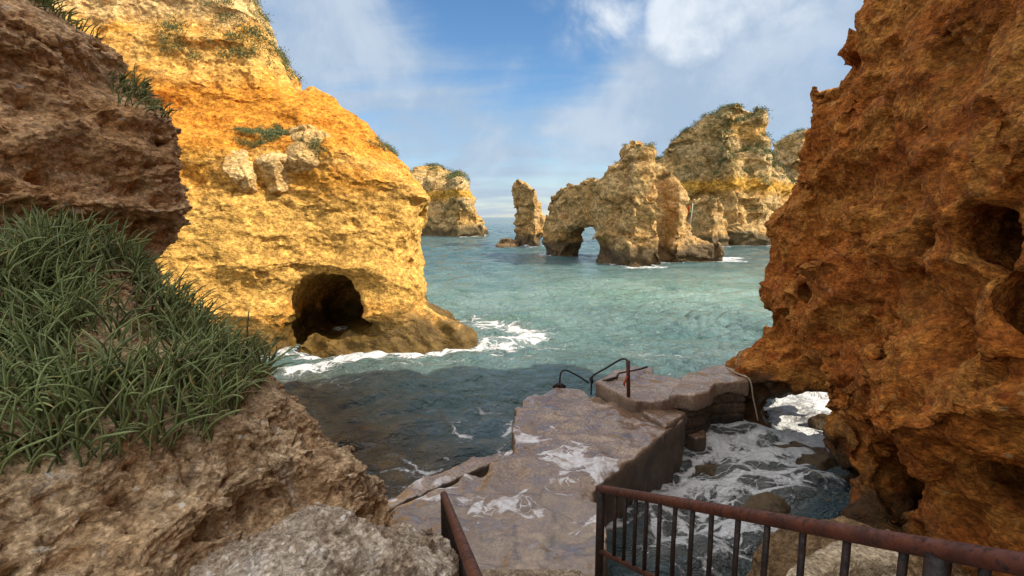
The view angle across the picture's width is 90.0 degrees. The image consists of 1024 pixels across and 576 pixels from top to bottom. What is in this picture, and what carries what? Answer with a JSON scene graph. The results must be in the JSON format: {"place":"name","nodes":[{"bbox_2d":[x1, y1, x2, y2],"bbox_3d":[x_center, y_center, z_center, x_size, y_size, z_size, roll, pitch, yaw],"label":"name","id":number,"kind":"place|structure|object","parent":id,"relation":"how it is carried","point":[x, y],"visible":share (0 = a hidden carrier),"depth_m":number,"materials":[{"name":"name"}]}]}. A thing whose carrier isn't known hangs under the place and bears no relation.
{"place":"outdoors","nodes":[
{"label":"outdoors","id":0,"kind":"place"},
{"bbox_2d":[0,0,192,283],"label":"rock face","id":1,"kind":"object","parent":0,"point":[75,136],"visible":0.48,"depth_m":3.84},
{"bbox_2d":[29,0,105,40],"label":"tuft","id":2,"kind":"object","parent":1,"relation":"on","point":[48,3],"visible":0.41,"depth_m":4.29,"materials":[{"name":"green plant"}]},
{"bbox_2d":[110,62,158,99],"bbox_3d":[-3.307,-1.816,4.481,0.354,0.361,0.323,-7,10,-40],"label":"tuft","id":3,"kind":"object","parent":1,"relation":"on","point":[143,83],"visible":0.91,"depth_m":4.46,"materials":[{"name":"green plant"}]},
{"bbox_2d":[116,86,180,118],"bbox_3d":[-3.115,-1.608,4.395,0.373,0.321,0.542,0,8,0],"label":"tuft","id":4,"kind":"object","parent":1,"relation":"on","point":[153,106],"visible":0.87,"depth_m":4.42,"materials":[{"name":"green plant"}]},
{"bbox_2d":[52,0,477,358],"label":"cliff","id":5,"kind":"structure","parent":0,"point":[309,261],"depth_m":17.47,"materials":[{"name":"stone"}]},
{"bbox_2d":[150,0,306,85],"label":"scrub","id":6,"kind":"object","parent":5,"relation":"on","point":[285,61],"visible":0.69,"depth_m":18.77,"materials":[{"name":"green plant"}]},
{"bbox_2d":[222,149,257,192],"bbox_3d":[-8.691,-3.763,16.495,0.974,1.388,1.079,0,8,0],"label":"boulder","id":7,"kind":"object","parent":5,"relation":"on","point":[238,168],"visible":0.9,"depth_m":16.15,"materials":[{"name":"beige stone"}]},
{"bbox_2d":[226,122,294,148],"bbox_3d":[-8.334,-5.249,17.553,2.457,1.292,2.815,0,8,0],"label":"scrub","id":8,"kind":"object","parent":5,"relation":"on","point":[271,133],"visible":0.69,"depth_m":16.68,"materials":[{"name":"green plant"}]},
{"bbox_2d":[255,152,289,193],"bbox_3d":[-7.810,-3.777,16.837,1.080,1.359,1.188,-3,8,-20],"label":"boulder","id":9,"kind":"object","parent":5,"relation":"on","point":[274,168],"visible":0.86,"depth_m":16.54,"materials":[{"name":"beige stone"}]},
{"bbox_2d":[285,124,329,174],"bbox_3d":[-6.710,-4.545,17.030,1.437,1.744,1.370,0,8,0],"label":"boulder","id":10,"kind":"object","parent":5,"relation":"on","point":[300,158],"visible":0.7,"depth_m":16.66,"materials":[{"name":"beige stone"}]},
{"bbox_2d":[294,132,326,156],"bbox_3d":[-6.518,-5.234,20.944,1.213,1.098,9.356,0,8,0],"label":"scrub","id":11,"kind":"object","parent":5,"relation":"on","point":[317,143],"visible":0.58,"depth_m":16.63,"materials":[{"name":"green plant"}]},
{"bbox_2d":[365,134,402,156],"bbox_3d":[-5.113,-5.755,20.850,1.243,0.832,3.532,0,8,0],"label":"scrub","id":12,"kind":"object","parent":5,"relation":"on","point":[389,148],"visible":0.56,"depth_m":20.14,"materials":[{"name":"green plant"}]},
{"bbox_2d":[252,217,850,575],"bbox_3d":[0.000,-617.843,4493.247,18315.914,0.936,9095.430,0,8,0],"label":"sea","id":13,"kind":"structure","parent":0,"point":[537,319],"depth_m":15.31,"materials":[{"name":"liquid"}]},
{"bbox_2d":[0,239,395,575],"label":"foreground rock","id":14,"kind":"object","parent":13,"relation":"on","point":[269,456],"visible":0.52,"depth_m":2.25,"materials":[{"name":"brown stone"}]},
{"bbox_2d":[0,223,285,455],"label":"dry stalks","id":15,"kind":"object","parent":14,"relation":"on","point":[15,274],"visible":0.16,"depth_m":2.63,"materials":[{"name":"green plant"}]},
{"bbox_2d":[0,200,298,475],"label":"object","id":16,"kind":"object","parent":14,"relation":"on","point":[65,384],"visible":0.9,"depth_m":2.56,"materials":[{"name":"green plant"}]},
{"bbox_2d":[187,503,458,575],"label":"foreground boulder","id":17,"kind":"object","parent":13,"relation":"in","point":[322,539],"visible":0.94,"depth_m":1.99,"materials":[{"name":"grey stone"}]},
{"bbox_2d":[412,165,488,236],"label":"sea stack","id":18,"kind":"object","parent":13,"relation":"in","point":[452,211],"visible":0.3,"depth_m":122.59,"materials":[{"name":"stone"}]},
{"bbox_2d":[410,163,469,182],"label":"scrub","id":19,"kind":"object","parent":18,"relation":"on","point":[454,173],"visible":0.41,"depth_m":122.88,"materials":[{"name":"green plant"}]},
{"bbox_2d":[495,238,517,247],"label":"skerry","id":20,"kind":"structure","parent":13,"relation":"in","point":[506,242],"depth_m":79.55,"materials":[{"name":"brown stone"}]},
{"bbox_2d":[511,179,545,245],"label":"sea stack","id":21,"kind":"object","parent":13,"relation":"in","point":[529,222],"visible":0.77,"depth_m":79.55,"materials":[{"name":"stone"}]},
{"bbox_2d":[387,365,748,575],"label":"pier","id":22,"kind":"structure","parent":13,"relation":"in","point":[528,500],"depth_m":8.04,"materials":[{"name":"concrete"}]},
{"bbox_2d":[480,569,581,575],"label":"stairs","id":23,"kind":"structure","parent":22,"relation":"on","point":[530,572],"depth_m":5.29,"materials":[{"name":"stone"}]},
{"bbox_2d":[440,491,482,575],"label":"railing","id":24,"kind":"object","parent":23,"relation":"on","point":[452,531],"visible":0.78,"depth_m":2.37,"materials":[{"name":"brown metal"}]},
{"bbox_2d":[595,484,1023,575],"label":"railing","id":25,"kind":"object","parent":23,"relation":"on","point":[941,556],"visible":1,"depth_m":1.87,"materials":[{"name":"brown metal"}]},
{"bbox_2d":[552,369,588,387],"bbox_3d":[1.339,2.045,11.515,0.864,0.441,0.162,-1,8,-8],"label":"ladder handle","id":26,"kind":"object","parent":22,"relation":"attached to","point":[559,384],"visible":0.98,"depth_m":11.49,"materials":[{"name":"black metal"}]},
{"bbox_2d":[589,358,629,396],"bbox_3d":[1.875,1.854,10.469,0.389,1.061,1.147,-5,9,-33],"label":"handrail frame","id":27,"kind":"object","parent":22,"relation":"attached to","point":[627,374],"visible":0.99,"depth_m":10.11,"materials":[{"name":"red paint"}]},
{"bbox_2d":[602,366,647,380],"bbox_3d":[2.536,1.925,11.479,1.421,0.136,0.128,-6,10,-36],"label":"loose bar","id":28,"kind":"object","parent":22,"relation":"on","point":[613,378],"visible":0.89,"depth_m":11.36,"materials":[{"name":"black metal"}]},
{"bbox_2d":[726,367,757,420],"bbox_3d":[5.000,2.306,11.298,0.202,0.914,1.043,-3,8,-18],"label":"rope","id":29,"kind":"object","parent":22,"relation":"hanging from","point":[751,390],"visible":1,"depth_m":10.88,"materials":[{"name":"beige fabric"}]},
{"bbox_2d":[542,140,724,266],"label":"sea arch","id":30,"kind":"structure","parent":13,"relation":"in","point":[633,212],"depth_m":52.28,"materials":[{"name":"stone"}]},
{"bbox_2d":[586,141,675,179],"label":"scrub","id":31,"kind":"object","parent":30,"relation":"on","point":[648,146],"visible":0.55,"depth_m":49.77,"materials":[{"name":"green plant"}]},
{"bbox_2d":[686,430,705,451],"bbox_3d":[3.716,3.280,10.409,0.437,0.908,0.842,3,9,22],"label":"footing stone","id":32,"kind":"object","parent":13,"relation":"in","point":[696,442],"visible":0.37,"depth_m":10.05,"materials":[{"name":"stone"}]},
{"bbox_2d":[694,463,718,476],"bbox_3d":[3.615,3.563,9.431,0.647,0.700,0.727,-8,11,-44],"label":"pool rock","id":33,"kind":"object","parent":13,"relation":"in","point":[709,469],"visible":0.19,"depth_m":9.37,"materials":[{"name":"brown stone"}]},
{"bbox_2d":[687,195,729,245],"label":"sea stack","id":34,"kind":"object","parent":13,"relation":"in","point":[711,227],"visible":0.62,"depth_m":79.05,"materials":[{"name":"stone"}]},
{"bbox_2d":[655,103,795,245],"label":"sea stack","id":35,"kind":"object","parent":13,"relation":"in","point":[744,228],"visible":0.41,"depth_m":87.44,"materials":[{"name":"stone"}]},
{"bbox_2d":[655,103,797,182],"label":"scrub","id":36,"kind":"object","parent":35,"relation":"on","point":[749,116],"visible":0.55,"depth_m":87.07,"materials":[{"name":"green plant"}]},
{"bbox_2d":[686,146,788,212],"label":"scrub","id":37,"kind":"object","parent":35,"relation":"on","point":[765,182],"visible":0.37,"depth_m":86.30,"materials":[{"name":"green plant"}]},
{"bbox_2d":[740,491,790,513],"bbox_3d":[4.243,3.675,8.417,0.834,0.649,1.150,7,11,41],"label":"pool rock","id":38,"kind":"object","parent":13,"relation":"in","point":[768,501],"visible":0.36,"depth_m":8.19,"materials":[{"name":"brown stone"}]},
{"bbox_2d":[770,441,838,470],"bbox_3d":[5.484,3.464,10.114,2.075,0.691,1.248,0,8,0],"label":"pool rock","id":39,"kind":"object","parent":13,"relation":"in","point":[822,458],"visible":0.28,"depth_m":9.89,"materials":[{"name":"stone"}]},
{"bbox_2d":[808,413,826,430],"bbox_3d":[6.975,3.123,11.307,0.882,0.686,0.657,0,8,0],"label":"pool rock","id":40,"kind":"object","parent":13,"relation":"in","point":[817,422],"visible":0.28,"depth_m":11.21,"materials":[{"name":"brown stone"}]},
{"bbox_2d":[746,516,969,575],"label":"foot rock","id":41,"kind":"object","parent":13,"relation":"in","point":[783,552],"visible":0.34,"depth_m":5.13,"materials":[{"name":"brown stone"}]},
{"bbox_2d":[786,540,897,575],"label":"coping","id":42,"kind":"object","parent":41,"relation":"on","point":[864,561],"visible":0.71,"depth_m":3.48,"materials":[{"name":"stone"}]},
{"bbox_2d":[256,0,863,216],"label":"sky","id":43,"kind":"structure","parent":0,"point":[546,95],"materials":[{"name":"blue"}]},
{"bbox_2d":[687,203,692,224],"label":"flag pole","id":44,"kind":"object","parent":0,"point":[689,208],"visible":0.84,"depth_m":78.11,"materials":[{"name":"beige metal"}]},
{"bbox_2d":[773,130,806,183],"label":"cliff","id":45,"kind":"structure","parent":0,"point":[789,159],"depth_m":107.12,"materials":[{"name":"stone"}]},
{"bbox_2d":[773,126,808,179],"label":"scrub","id":46,"kind":"object","parent":45,"relation":"on","point":[797,130],"visible":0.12,"depth_m":108.14,"materials":[{"name":"green plant"}]},
{"bbox_2d":[725,0,1023,575],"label":"cliff","id":47,"kind":"structure","parent":0,"point":[891,291],"depth_m":6.38,"materials":[{"name":"orange stone"}]},
{"bbox_2d":[736,349,747,377],"bbox_3d":[5.016,1.632,11.094,0.153,0.566,0.498,0,8,0],"label":"rope","id":48,"kind":"object","parent":47,"relation":"hanging from","point":[738,359],"visible":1,"depth_m":11.19,"materials":[{"name":"beige fabric"}]}
]}

